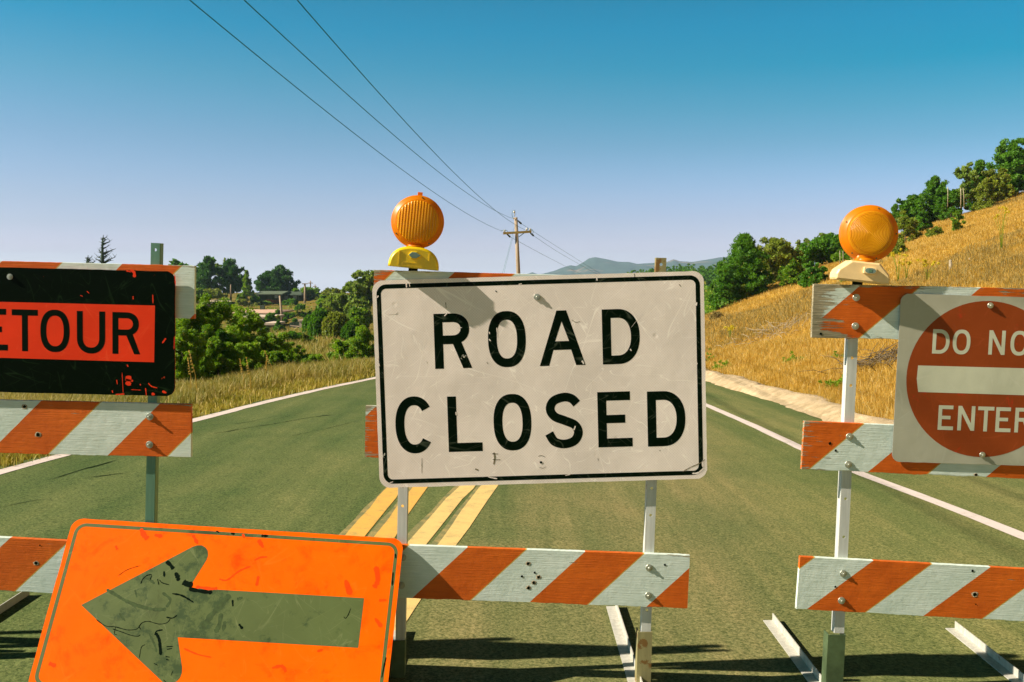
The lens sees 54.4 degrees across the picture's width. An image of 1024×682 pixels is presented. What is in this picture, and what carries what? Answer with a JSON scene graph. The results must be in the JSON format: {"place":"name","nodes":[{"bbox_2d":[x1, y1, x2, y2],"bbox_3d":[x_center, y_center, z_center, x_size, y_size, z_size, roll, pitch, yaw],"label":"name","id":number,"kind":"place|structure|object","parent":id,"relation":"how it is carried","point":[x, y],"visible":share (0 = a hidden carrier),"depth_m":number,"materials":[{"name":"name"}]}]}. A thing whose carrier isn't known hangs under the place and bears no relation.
{"place":"outdoors","nodes":[
{"label":"outdoors","id":0,"kind":"place"},
{"bbox_2d":[0,376,1023,681],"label":"road","id":1,"kind":"structure","parent":0,"point":[748,528],"depth_m":6.24,"materials":[{"name":"asphalt"}]},
{"bbox_2d":[0,243,195,613],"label":"barricade","id":2,"kind":"object","parent":1,"relation":"on","point":[153,429],"visible":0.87,"depth_m":3.70,"materials":[{"name":"paint"}]},
{"bbox_2d":[0,267,175,395],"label":"road sign","id":3,"kind":"object","parent":2,"relation":"attached to","point":[85,331],"visible":1,"depth_m":3.66,"materials":[{"name":"metal"}]},
{"bbox_2d":[0,377,375,473],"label":"road edge line","id":4,"kind":"object","parent":1,"relation":"on","point":[20,466],"visible":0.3,"depth_m":11.76,"materials":[{"name":"white paint"}]},
{"bbox_2d":[29,519,402,681],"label":"road sign","id":5,"kind":"object","parent":1,"relation":"on","point":[142,602],"visible":1,"depth_m":3.58,"materials":[{"name":"metal"}]},
{"bbox_2d":[339,487,386,534],"bbox_3d":[-0.559,0.952,14.390,0.110,0.763,23.426,0,4,3],"label":"road centre line","id":6,"kind":"object","parent":1,"relation":"on","point":[354,521],"visible":0.07,"depth_m":6.30,"materials":[{"name":"yellow paint"}]},
{"bbox_2d":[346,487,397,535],"bbox_3d":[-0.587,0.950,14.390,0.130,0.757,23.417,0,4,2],"label":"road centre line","id":7,"kind":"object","parent":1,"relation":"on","point":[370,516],"visible":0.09,"depth_m":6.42,"materials":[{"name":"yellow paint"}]},
{"bbox_2d":[367,487,411,536],"bbox_3d":[-0.385,0.958,14.390,0.110,0.763,23.427,0,4,3],"label":"road centre line","id":8,"kind":"object","parent":1,"relation":"on","point":[379,525],"visible":0.05,"depth_m":6.18,"materials":[{"name":"yellow paint"}]},
{"bbox_2d":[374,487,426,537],"bbox_3d":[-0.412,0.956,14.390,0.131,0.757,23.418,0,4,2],"label":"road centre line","id":9,"kind":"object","parent":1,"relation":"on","point":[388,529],"visible":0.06,"depth_m":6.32,"materials":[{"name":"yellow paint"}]},
{"bbox_2d":[408,486,458,540],"bbox_3d":[0.475,0.989,14.393,0.110,0.827,23.577,0,4,7],"label":"road centre line","id":10,"kind":"object","parent":1,"relation":"on","point":[415,529],"visible":0.09,"depth_m":6.36,"materials":[{"name":"yellow paint"}]},
{"bbox_2d":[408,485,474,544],"bbox_3d":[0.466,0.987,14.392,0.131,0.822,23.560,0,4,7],"label":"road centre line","id":11,"kind":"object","parent":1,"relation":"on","point":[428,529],"visible":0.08,"depth_m":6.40,"materials":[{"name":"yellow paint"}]},
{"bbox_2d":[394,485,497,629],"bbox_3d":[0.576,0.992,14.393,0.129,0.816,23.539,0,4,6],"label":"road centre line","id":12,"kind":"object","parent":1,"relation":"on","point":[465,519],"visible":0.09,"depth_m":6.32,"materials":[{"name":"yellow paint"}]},
{"bbox_2d":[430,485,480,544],"bbox_3d":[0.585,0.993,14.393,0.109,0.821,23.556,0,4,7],"label":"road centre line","id":13,"kind":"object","parent":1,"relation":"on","point":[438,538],"visible":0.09,"depth_m":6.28,"materials":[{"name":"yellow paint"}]},
{"bbox_2d":[365,258,689,681],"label":"barricade","id":14,"kind":"object","parent":1,"relation":"on","point":[648,578],"visible":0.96,"depth_m":3.73,"materials":[{"name":"paint"}]},
{"bbox_2d":[388,192,443,270],"bbox_3d":[-0.350,-0.393,3.634,0.205,0.301,0.105,0,4,-6],"label":"warning light","id":15,"kind":"object","parent":14,"relation":"on","point":[417,223],"visible":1,"depth_m":3.61,"materials":[{"name":"orange plastic"}]},
{"bbox_2d":[372,271,706,487],"bbox_3d":[0.106,0.145,3.676,1.239,0.805,0.013,0,4,0],"label":"road sign","id":16,"kind":"object","parent":14,"relation":"attached to","point":[540,379],"visible":1,"depth_m":3.68,"materials":[{"name":"metal"}]},
{"bbox_2d":[706,403,1023,539],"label":"road edge line","id":17,"kind":"object","parent":1,"relation":"on","point":[997,525],"visible":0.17,"depth_m":7.91,"materials":[{"name":"white paint"}]},
{"bbox_2d":[763,284,1023,681],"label":"barricade","id":18,"kind":"object","parent":1,"relation":"on","point":[839,584],"visible":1,"depth_m":3.73,"materials":[{"name":"metal"}]},
{"bbox_2d":[830,205,897,284],"bbox_3d":[1.290,-0.346,3.638,0.233,0.299,0.110,0,4,0],"label":"warning light","id":19,"kind":"object","parent":18,"relation":"on","point":[868,236],"visible":1,"depth_m":3.61,"materials":[{"name":"plastic"}]},
{"bbox_2d":[892,294,1023,465],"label":"road sign","id":20,"kind":"object","parent":18,"relation":"attached to","point":[959,394],"visible":1,"depth_m":3.68,"materials":[{"name":"metal"}]},
{"bbox_2d":[0,0,1023,292],"label":"sky","id":21,"kind":"structure","parent":0,"point":[633,131],"materials":[{"name":"blue"}]},
{"bbox_2d":[2,206,1023,464],"bbox_3d":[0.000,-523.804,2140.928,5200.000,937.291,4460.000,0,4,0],"label":"ground","id":22,"kind":"structure","parent":0,"point":[312,304],"depth_m":100.13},
{"bbox_2d":[88,235,115,262],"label":"dead conifer","id":23,"kind":"object","parent":22,"relation":"on","point":[102,257],"visible":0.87,"depth_m":94.60,"materials":[{"name":"grey plant"}]},
{"bbox_2d":[0,356,374,405],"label":"tall dry grass","id":24,"kind":"structure","parent":22,"relation":"on","point":[187,391],"depth_m":14.98,"materials":[{"name":"yellow plant"}]},
{"bbox_2d":[0,368,375,467],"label":"verge grass","id":25,"kind":"structure","parent":22,"relation":"on","point":[216,404],"depth_m":13.89,"materials":[{"name":"dry grass"}]},
{"bbox_2d":[168,256,220,272],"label":"broadleaf tree","id":26,"kind":"object","parent":22,"relation":"on","point":[174,261],"visible":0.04,"depth_m":148.36,"materials":[{"name":"green plant"}]},
{"bbox_2d":[175,318,215,381],"bbox_3d":[-5.385,0.354,16.420,0.905,1.537,0.853,-3,5,-43],"label":"bush","id":27,"kind":"object","parent":22,"relation":"on","point":[184,343],"visible":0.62,"depth_m":16.25,"materials":[{"name":"green plant"}]},
{"bbox_2d":[175,294,220,352],"bbox_3d":[-6.258,0.105,19.099,1.197,2.444,1.135,-3,5,-40],"label":"bush","id":28,"kind":"object","parent":22,"relation":"on","point":[196,324],"visible":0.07,"depth_m":18.93,"materials":[{"name":"green plant"}]},
{"bbox_2d":[181,324,216,374],"bbox_3d":[-5.623,0.439,17.580,0.940,1.495,0.934,2,4,29],"label":"bush","id":29,"kind":"object","parent":22,"relation":"on","point":[206,328],"visible":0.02,"depth_m":17.53,"materials":[{"name":"green plant"}]},
{"bbox_2d":[196,255,223,289],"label":"tree","id":30,"kind":"object","parent":22,"relation":"on","point":[207,271],"visible":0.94,"depth_m":145.04,"materials":[{"name":"green plant"}]},
{"bbox_2d":[200,288,227,298],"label":"bush","id":31,"kind":"object","parent":22,"relation":"on","point":[216,293],"visible":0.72,"depth_m":139.26,"materials":[{"name":"green plant"}]},
{"bbox_2d":[196,292,238,344],"bbox_3d":[-6.226,0.179,20.535,1.386,2.374,1.346,3,5,36],"label":"bush","id":32,"kind":"object","parent":22,"relation":"on","point":[220,311],"visible":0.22,"depth_m":20.42,"materials":[{"name":"green plant"}]},
{"bbox_2d":[198,336,244,377],"bbox_3d":[-5.172,0.501,17.409,0.878,1.211,0.970,3,5,40],"label":"bush","id":33,"kind":"object","parent":22,"relation":"on","point":[224,365],"visible":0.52,"depth_m":17.21,"materials":[{"name":"green plant"}]},
{"bbox_2d":[215,329,240,359],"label":"bush","id":34,"kind":"object","parent":22,"relation":"on","point":[223,336],"visible":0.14,"depth_m":19.31,"materials":[{"name":"green plant"}]},
{"bbox_2d":[212,257,251,303],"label":"tree","id":35,"kind":"object","parent":22,"relation":"on","point":[230,273],"visible":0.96,"depth_m":146.64,"materials":[{"name":"green plant"}]},
{"bbox_2d":[234,298,247,305],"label":"bush","id":36,"kind":"object","parent":22,"relation":"on","point":[241,302],"visible":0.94,"depth_m":135.50,"materials":[{"name":"green plant"}]},
{"bbox_2d":[239,270,254,305],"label":"conifer tree","id":37,"kind":"object","parent":22,"relation":"on","point":[247,283],"visible":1,"depth_m":142.42,"materials":[{"name":"green plant"}]},
{"bbox_2d":[225,304,269,350],"bbox_3d":[-6.039,0.278,22.088,1.338,2.232,1.398,3,5,42],"label":"bush","id":38,"kind":"object","parent":22,"relation":"on","point":[242,333],"visible":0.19,"depth_m":21.90,"materials":[{"name":"green plant"}]},
{"bbox_2d":[234,341,269,374],"bbox_3d":[-4.874,0.529,18.485,0.929,1.099,0.962,3,5,36],"label":"bush","id":39,"kind":"object","parent":22,"relation":"on","point":[251,352],"visible":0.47,"depth_m":18.27,"materials":[{"name":"green plant"}]},
{"bbox_2d":[232,305,293,314],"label":"house","id":40,"kind":"structure","parent":22,"relation":"on","point":[262,310],"depth_m":114.76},
{"bbox_2d":[255,336,279,353],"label":"bush","id":41,"kind":"object","parent":22,"relation":"on","point":[264,345],"visible":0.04,"depth_m":21.07,"materials":[{"name":"green plant"}]},
{"bbox_2d":[254,270,282,291],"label":"broadleaf tree","id":42,"kind":"object","parent":22,"relation":"on","point":[270,281],"visible":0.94,"depth_m":166.59,"materials":[{"name":"green plant"}]},
{"bbox_2d":[264,312,276,321],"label":"bush","id":43,"kind":"object","parent":22,"relation":"on","point":[269,316],"visible":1,"depth_m":97.85,"materials":[{"name":"green plant"}]},
{"bbox_2d":[255,291,289,301],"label":"house","id":44,"kind":"structure","parent":22,"relation":"on","point":[267,295],"depth_m":151.91,"materials":[{"name":"grey glass"}]},
{"bbox_2d":[272,320,286,332],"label":"bush","id":45,"kind":"object","parent":22,"relation":"on","point":[277,325],"visible":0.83,"depth_m":83.88,"materials":[{"name":"green plant"}]},
{"bbox_2d":[266,350,300,366],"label":"bush","id":46,"kind":"object","parent":22,"relation":"on","point":[276,356],"visible":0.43,"depth_m":19.92,"materials":[{"name":"green plant"}]},
{"bbox_2d":[267,332,299,360],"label":"bush","id":47,"kind":"object","parent":22,"relation":"on","point":[281,342],"visible":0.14,"depth_m":24.00,"materials":[{"name":"green plant"}]},
{"bbox_2d":[196,296,373,335],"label":"slope scrub","id":48,"kind":"object","parent":22,"relation":"on","point":[291,305],"visible":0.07,"depth_m":127.83,"materials":[{"name":"green plant"}]},
{"bbox_2d":[271,264,301,290],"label":"broadleaf tree","id":49,"kind":"object","parent":22,"relation":"on","point":[283,272],"visible":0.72,"depth_m":168.75,"materials":[{"name":"green plant"}]},
{"bbox_2d":[278,298,298,304],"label":"bush","id":50,"kind":"object","parent":22,"relation":"on","point":[289,301],"visible":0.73,"depth_m":145.17,"materials":[{"name":"green plant"}]},
{"bbox_2d":[284,291,303,300],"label":"house","id":51,"kind":"structure","parent":22,"relation":"on","point":[298,295],"depth_m":154.89,"materials":[{"name":"grey glass"}]},
{"bbox_2d":[289,341,305,359],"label":"bush","id":52,"kind":"object","parent":22,"relation":"on","point":[295,350],"visible":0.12,"depth_m":28.03,"materials":[{"name":"green plant"}]},
{"bbox_2d":[226,327,373,360],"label":"meadow grass","id":53,"kind":"structure","parent":22,"relation":"on","point":[321,344],"depth_m":43.55,"materials":[{"name":"plant"}]},
{"bbox_2d":[291,287,320,299],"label":"broadleaf tree","id":54,"kind":"object","parent":22,"relation":"on","point":[312,293],"visible":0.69,"depth_m":158.83,"materials":[{"name":"green plant"}]},
{"bbox_2d":[301,314,310,332],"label":"willow tree","id":55,"kind":"object","parent":22,"relation":"on","point":[304,323],"visible":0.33,"depth_m":74.82,"materials":[{"name":"green plant"}]},
{"bbox_2d":[299,353,326,364],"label":"bush","id":56,"kind":"object","parent":22,"relation":"on","point":[312,357],"visible":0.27,"depth_m":21.97,"materials":[{"name":"green plant"}]},
{"bbox_2d":[306,308,328,337],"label":"willow tree","id":57,"kind":"object","parent":22,"relation":"on","point":[315,320],"visible":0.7,"depth_m":57.59,"materials":[{"name":"green plant"}]},
{"bbox_2d":[315,294,326,307],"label":"bush","id":58,"kind":"object","parent":22,"relation":"on","point":[319,301],"visible":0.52,"depth_m":129.52,"materials":[{"name":"green plant"}]},
{"bbox_2d":[319,287,340,297],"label":"broadleaf tree","id":59,"kind":"object","parent":22,"relation":"on","point":[327,291],"visible":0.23,"depth_m":149.15,"materials":[{"name":"green plant"}]},
{"bbox_2d":[320,311,348,338],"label":"willow tree","id":60,"kind":"object","parent":22,"relation":"on","point":[333,323],"visible":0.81,"depth_m":54.55,"materials":[{"name":"green plant"}]},
{"bbox_2d":[321,292,347,314],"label":"tree","id":61,"kind":"object","parent":22,"relation":"on","point":[335,301],"visible":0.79,"depth_m":83.17,"materials":[{"name":"green plant"}]},
{"bbox_2d":[327,339,349,360],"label":"bush","id":62,"kind":"object","parent":22,"relation":"on","point":[340,347],"visible":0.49,"depth_m":31.92,"materials":[{"name":"green plant"}]},
{"bbox_2d":[340,319,358,340],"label":"willow tree","id":63,"kind":"object","parent":22,"relation":"on","point":[347,330],"visible":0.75,"depth_m":51.76,"materials":[{"name":"green plant"}]},
{"bbox_2d":[341,269,373,309],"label":"eucalyptus tree","id":64,"kind":"object","parent":22,"relation":"on","point":[359,288],"visible":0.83,"depth_m":81.08,"materials":[{"name":"green plant"}]},
{"bbox_2d":[342,298,372,330],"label":"eucalyptus tree","id":65,"kind":"object","parent":22,"relation":"on","point":[349,305],"visible":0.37,"depth_m":69.72,"materials":[{"name":"green plant"}]},
{"bbox_2d":[346,305,369,325],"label":"bush","id":66,"kind":"object","parent":22,"relation":"on","point":[359,318],"visible":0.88,"depth_m":59.80,"materials":[{"name":"green plant"}]},
{"bbox_2d":[343,325,374,360],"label":"bush","id":67,"kind":"object","parent":22,"relation":"on","point":[359,342],"visible":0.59,"depth_m":29.80,"materials":[{"name":"green plant"}]},
{"bbox_2d":[503,210,533,273],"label":"utility pole","id":68,"kind":"object","parent":22,"relation":"on","point":[516,232],"visible":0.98,"depth_m":78.52,"materials":[{"name":"brown wood"}]},
{"bbox_2d":[189,0,500,230],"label":"power line","id":69,"kind":"object","parent":68,"relation":"attached to","point":[308,97],"visible":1,"depth_m":26.52,"materials":[{"name":"metal"}]},
{"bbox_2d":[244,0,507,216],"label":"power line","id":70,"kind":"object","parent":68,"relation":"attached to","point":[344,91],"visible":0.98,"depth_m":26.25,"materials":[{"name":"metal"}]},
{"bbox_2d":[297,0,526,230],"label":"power line","id":71,"kind":"object","parent":68,"relation":"attached to","point":[384,98],"visible":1,"depth_m":26.26,"materials":[{"name":"metal"}]},
{"bbox_2d":[627,263,772,286],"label":"wood","id":72,"kind":"object","parent":22,"relation":"on","point":[708,274],"visible":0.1,"depth_m":265.71,"materials":[{"name":"green plant"}]},
{"bbox_2d":[704,281,728,313],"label":"valley scrub","id":73,"kind":"object","parent":22,"relation":"on","point":[707,306],"visible":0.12,"depth_m":109.25,"materials":[{"name":"green plant"}]},
{"bbox_2d":[707,267,740,310],"bbox_3d":[9.720,-2.298,45.947,1.444,2.205,1.435,3,5,41],"label":"shrub","id":74,"kind":"object","parent":22,"relation":"on","point":[720,295],"visible":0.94,"depth_m":45.77,"materials":[{"name":"green plant"}]},
{"bbox_2d":[712,232,775,300],"bbox_3d":[10.971,-3.387,46.911,2.829,3.515,3.154,2,4,23],"label":"tree","id":75,"kind":"object","parent":22,"relation":"on","point":[745,265],"visible":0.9,"depth_m":46.40,"materials":[{"name":"green plant"}]},
{"bbox_2d":[737,283,752,299],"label":"shrub","id":76,"kind":"object","parent":22,"relation":"on","point":[744,294],"visible":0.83,"depth_m":46.33,"materials":[{"name":"green plant"}]},
{"bbox_2d":[717,311,810,347],"bbox_3d":[7.285,-0.374,27.450,3.177,1.248,4.681,0,4,0],"label":"brushwood","id":77,"kind":"object","parent":22,"relation":"on","point":[781,332],"visible":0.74,"depth_m":27.44,"materials":[{"name":"beige plant"}]},
{"bbox_2d":[756,237,803,281],"bbox_3d":[13.847,-4.082,51.857,3.018,2.799,2.881,0,4,0],"label":"broadleaf tree","id":78,"kind":"object","parent":22,"relation":"on","point":[781,251],"visible":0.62,"depth_m":51.11,"materials":[{"name":"green plant"}]},
{"bbox_2d":[776,257,802,285],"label":"shrub","id":79,"kind":"object","parent":22,"relation":"on","point":[794,267],"visible":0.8,"depth_m":45.60,"materials":[{"name":"green plant"}]},
{"bbox_2d":[705,369,893,423],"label":"berm","id":80,"kind":"structure","parent":22,"relation":"on","point":[819,407],"depth_m":16.06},
{"bbox_2d":[794,238,809,269],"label":"thin tree","id":81,"kind":"object","parent":22,"relation":"on","point":[805,240],"visible":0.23,"depth_m":61.54,"materials":[{"name":"green plant"}]},
{"bbox_2d":[797,261,828,287],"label":"shrub","id":82,"kind":"object","parent":22,"relation":"on","point":[817,275],"visible":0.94,"depth_m":41.73,"materials":[{"name":"green plant"}]},
{"bbox_2d":[796,232,841,264],"bbox_3d":[17.210,-4.842,53.354,3.014,2.005,4.094,-3,5,-40],"label":"broadleaf tree","id":83,"kind":"object","parent":22,"relation":"on","point":[822,249],"visible":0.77,"depth_m":53.50,"materials":[{"name":"green plant"}]},
{"bbox_2d":[818,375,842,386],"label":"weed clump","id":84,"kind":"object","parent":22,"relation":"on","point":[836,382],"visible":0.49,"depth_m":16.52,"materials":[{"name":"green plant"}]},
{"bbox_2d":[830,248,852,262],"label":"broadleaf tree","id":85,"kind":"object","parent":22,"relation":"on","point":[838,255],"visible":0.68,"depth_m":51.43,"materials":[{"name":"green plant"}]},
{"bbox_2d":[799,341,897,373],"bbox_3d":[6.286,0.255,16.940,1.821,0.762,2.726,-2,4,-27],"label":"brushwood","id":86,"kind":"object","parent":22,"relation":"on","point":[886,354],"visible":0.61,"depth_m":16.98,"materials":[{"name":"brown plant"}]},
{"bbox_2d":[705,258,1021,418],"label":"bank grass","id":87,"kind":"structure","parent":22,"relation":"on","point":[748,353],"depth_m":20.39,"materials":[{"name":"yellow plant"}]},
{"bbox_2d":[887,239,908,256],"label":"shrub","id":88,"kind":"object","parent":22,"relation":"on","point":[898,246],"visible":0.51,"depth_m":41.77,"materials":[{"name":"green plant"}]},
{"bbox_2d":[890,248,908,279],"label":"flowering weed","id":89,"kind":"object","parent":22,"relation":"on","point":[892,254],"visible":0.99,"depth_m":29.95,"materials":[{"name":"yellow plant"}]},
{"bbox_2d":[895,210,923,241],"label":"shrub","id":90,"kind":"object","parent":22,"relation":"on","point":[909,229],"visible":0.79,"depth_m":50.20,"materials":[{"name":"green plant"}]},
{"bbox_2d":[891,194,929,227],"bbox_3d":[24.084,-7.521,59.353,2.286,2.559,2.846,0,4,0],"label":"broadleaf tree","id":91,"kind":"object","parent":22,"relation":"on","point":[911,204],"visible":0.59,"depth_m":59.17,"materials":[{"name":"green plant"}]},
{"bbox_2d":[915,207,933,230],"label":"shrub","id":92,"kind":"object","parent":22,"relation":"on","point":[923,216],"visible":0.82,"depth_m":53.58,"materials":[{"name":"green plant"}]},
{"bbox_2d":[916,258,939,282],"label":"flowering weed","id":93,"kind":"object","parent":22,"relation":"on","point":[932,263],"visible":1,"depth_m":26.76,"materials":[{"name":"yellow plant"}]},
{"bbox_2d":[924,226,944,237],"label":"shrub","id":94,"kind":"object","parent":22,"relation":"on","point":[935,230],"visible":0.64,"depth_m":46.72,"materials":[{"name":"green plant"}]},
{"bbox_2d":[919,175,953,222],"bbox_3d":[25.347,-8.338,59.508,2.195,3.238,2.663,1,4,21],"label":"broadleaf tree","id":95,"kind":"object","parent":22,"relation":"on","point":[936,190],"visible":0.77,"depth_m":59.30,"materials":[{"name":"green plant"}]},
{"bbox_2d":[937,189,964,219],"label":"shrub","id":96,"kind":"object","parent":22,"relation":"on","point":[953,199],"visible":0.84,"depth_m":56.49,"materials":[{"name":"green plant"}]},
{"bbox_2d":[950,210,965,231],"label":"shrub","id":97,"kind":"object","parent":22,"relation":"on","point":[956,223],"visible":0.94,"depth_m":45.98,"materials":[{"name":"green plant"}]},
{"bbox_2d":[952,161,979,209],"bbox_3d":[26.960,-8.982,59.475,1.908,3.477,2.227,0,4,0],"label":"broadleaf tree","id":98,"kind":"object","parent":22,"relation":"on","point":[966,173],"visible":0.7,"depth_m":59.14,"materials":[{"name":"green plant"}]},
{"bbox_2d":[964,159,996,210],"bbox_3d":[28.431,-9.390,60.479,2.446,3.393,2.446,2,4,23],"label":"tree","id":99,"kind":"object","parent":22,"relation":"on","point":[979,167],"visible":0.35,"depth_m":60.31,"materials":[{"name":"green plant"}]},
{"bbox_2d":[971,177,1000,210],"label":"shrub","id":100,"kind":"object","parent":22,"relation":"on","point":[983,190],"visible":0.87,"depth_m":56.32,"materials":[{"name":"green plant"}]},
{"bbox_2d":[974,167,1015,201],"bbox_3d":[28.879,-9.162,59.630,2.141,2.425,2.204,0,4,0],"label":"broadleaf tree","id":101,"kind":"object","parent":22,"relation":"on","point":[1000,179],"visible":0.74,"depth_m":59.08,"materials":[{"name":"green plant"}]},
{"bbox_2d":[994,206,1009,247],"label":"flowering weed","id":102,"kind":"object","parent":22,"relation":"on","point":[997,216],"visible":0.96,"depth_m":29.86,"materials":[{"name":"yellow plant"}]},
{"bbox_2d":[985,137,1023,193],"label":"broadleaf tree","id":103,"kind":"object","parent":22,"relation":"on","point":[1010,157],"visible":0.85,"depth_m":60.96,"materials":[{"name":"green plant"}]},
{"bbox_2d":[528,251,821,274],"bbox_3d":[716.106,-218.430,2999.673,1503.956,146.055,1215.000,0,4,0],"label":"mountain ridge","id":104,"kind":"structure","parent":0,"point":[602,265],"depth_m":3091.93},
{"bbox_2d":[705,190,1023,419],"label":"hill grass","id":105,"kind":"structure","parent":0,"point":[969,233],"depth_m":26.45,"materials":[{"name":"yellow plant"}]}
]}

